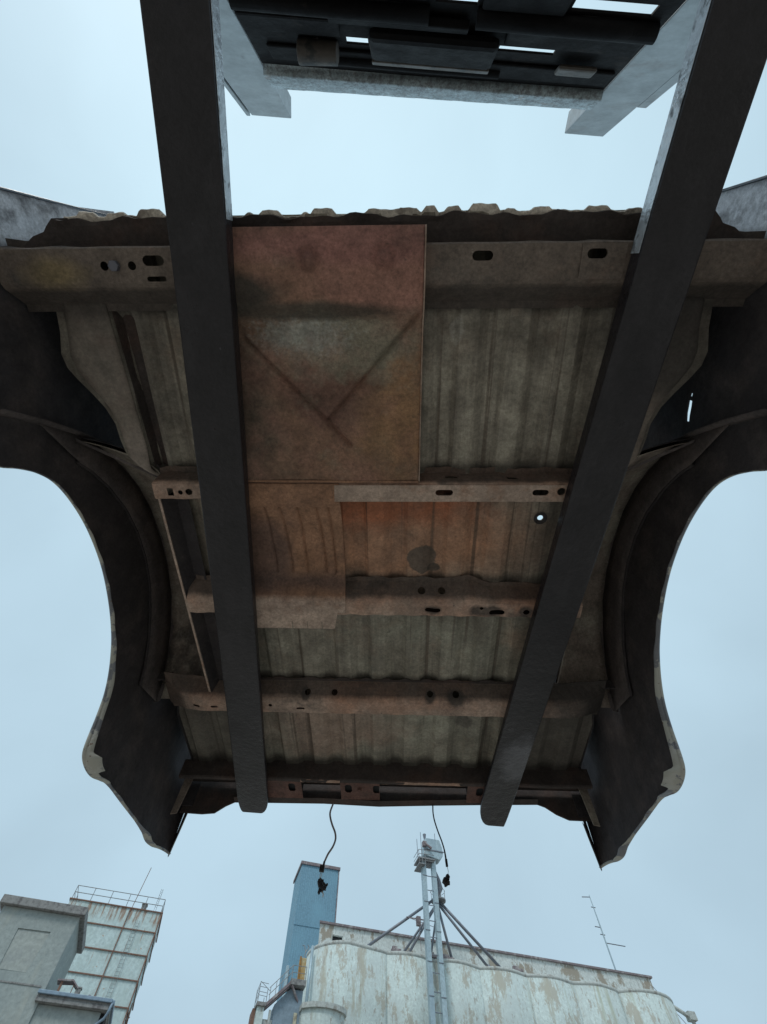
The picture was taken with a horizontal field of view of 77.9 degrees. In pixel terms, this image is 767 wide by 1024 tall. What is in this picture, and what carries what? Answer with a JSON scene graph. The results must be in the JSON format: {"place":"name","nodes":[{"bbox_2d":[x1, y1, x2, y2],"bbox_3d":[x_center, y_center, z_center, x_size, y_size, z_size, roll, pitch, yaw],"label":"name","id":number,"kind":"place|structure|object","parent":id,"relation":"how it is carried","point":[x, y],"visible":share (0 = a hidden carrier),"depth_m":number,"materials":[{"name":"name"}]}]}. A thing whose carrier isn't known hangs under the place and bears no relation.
{"place":"outdoors","nodes":[
{"label":"outdoors","id":0,"kind":"place"},
{"bbox_2d":[0,894,88,1023],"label":"concrete building","id":1,"kind":"structure","parent":0,"point":[42,943],"depth_m":34.28,"materials":[{"name":"grey paint"}]},
{"bbox_2d":[60,869,165,1023],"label":"panel tower","id":2,"kind":"structure","parent":0,"point":[112,960],"depth_m":47.28,"materials":[{"name":"metal"}]},
{"bbox_2d":[248,981,271,1023],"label":"staircase","id":3,"kind":"structure","parent":0,"point":[256,1014],"depth_m":43.39,"materials":[{"name":"metal"}]},
{"bbox_2d":[264,965,306,1010],"bbox_3d":[-9.427,45.906,45.616,3.565,3.134,1.800,16,-66,-7],"label":"stair landing","id":4,"kind":"object","parent":3,"relation":"on","point":[293,984],"visible":0.91,"depth_m":45.44,"materials":[{"name":"metal"}]},
{"bbox_2d":[297,945,308,979],"bbox_3d":[-8.097,45.602,47.881,0.902,3.206,0.700,16,-66,-7],"label":"yellow casing","id":5,"kind":"object","parent":4,"relation":"on","point":[302,961],"visible":0.7,"depth_m":47.42,"materials":[{"name":"metal"}]},
{"bbox_2d":[0,0,766,1023],"label":"sky","id":6,"kind":"structure","parent":0,"point":[686,900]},
{"label":"ground","id":7,"kind":"structure","parent":0,"visible":0},
{"bbox_2d":[29,989,114,1023],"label":"building","id":8,"kind":"structure","parent":7,"relation":"on","point":[56,1007],"depth_m":32.01,"materials":[{"name":"grey paint"}]},
{"bbox_2d":[57,979,78,992],"bbox_3d":[-22.024,33.155,32.921,1.530,0.930,0.700,16,-66,-7],"label":"roof canopy","id":9,"kind":"object","parent":8,"relation":"on","point":[60,982],"visible":0.96,"depth_m":33.10,"materials":[{"name":"metal"}]},
{"bbox_2d":[74,986,81,993],"bbox_3d":[-21.231,33.352,32.842,0.410,0.620,0.380,16,-66,-7],"label":"roof vent","id":10,"kind":"object","parent":8,"relation":"on","point":[78,990],"visible":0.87,"depth_m":32.90,"materials":[{"name":"grey metal"}]},
{"bbox_2d":[270,989,302,1023],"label":"gabled shed","id":11,"kind":"structure","parent":7,"relation":"on","point":[285,1009],"depth_m":44.20,"materials":[{"name":"blue metal"}]},
{"bbox_2d":[277,860,340,1001],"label":"blue tower","id":12,"kind":"structure","parent":7,"relation":"on","point":[311,908],"depth_m":70.49,"materials":[{"name":"blue metal"}]},
{"bbox_2d":[299,1001,346,1023],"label":"silo","id":13,"kind":"object","parent":7,"relation":"on","point":[317,1012],"visible":0.98,"depth_m":43.83,"materials":[{"name":"white concrete"}]},
{"bbox_2d":[367,832,500,1023],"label":"bucket elevator","id":14,"kind":"object","parent":7,"relation":"on","point":[431,853],"visible":0.91,"depth_m":57.58,"materials":[{"name":"metal"}]},
{"bbox_2d":[140,0,766,826],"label":"forklift","id":15,"kind":"object","parent":7,"relation":"on","point":[600,72],"visible":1,"depth_m":1.50,"materials":[{"name":"black paint"}]},
{"bbox_2d":[0,175,766,870],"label":"pickup bed","id":16,"kind":"object","parent":15,"relation":"on","point":[418,387],"visible":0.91,"depth_m":1.51,"materials":[{"name":"metal"}]},
{"bbox_2d":[317,803,336,896],"bbox_3d":[-0.240,1.458,2.075,0.064,0.388,0.028,0,-65,0],"label":"hanging wire","id":17,"kind":"object","parent":16,"relation":"hanging from","point":[322,885],"visible":1,"depth_m":1.99,"materials":[{"name":"black plastic"}]},
{"bbox_2d":[432,805,449,886],"bbox_3d":[0.250,1.448,2.084,0.049,0.349,0.023,0,-65,0],"label":"hanging wire","id":18,"kind":"object","parent":16,"relation":"hanging from","point":[446,881],"visible":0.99,"depth_m":2.00,"materials":[{"name":"black plastic"}]},
{"bbox_2d":[302,920,697,1023],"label":"grain silos","id":19,"kind":"object","parent":7,"relation":"on","point":[383,980],"visible":0.91,"depth_m":54.11,"materials":[{"name":"white concrete"}]},
{"bbox_2d":[332,936,341,940],"bbox_3d":[-5.748,52.534,58.150,1.330,0.680,0.050,16,-66,-7],"label":"dark window","id":20,"kind":"structure","parent":19,"relation":"in","point":[333,938],"depth_m":58.32,"materials":[{"name":"black glass"}]},
{"bbox_2d":[582,895,624,969],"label":"antenna mast","id":21,"kind":"object","parent":19,"relation":"on","point":[593,907],"visible":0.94,"depth_m":71.22,"materials":[{"name":"grey metal"}]}
]}

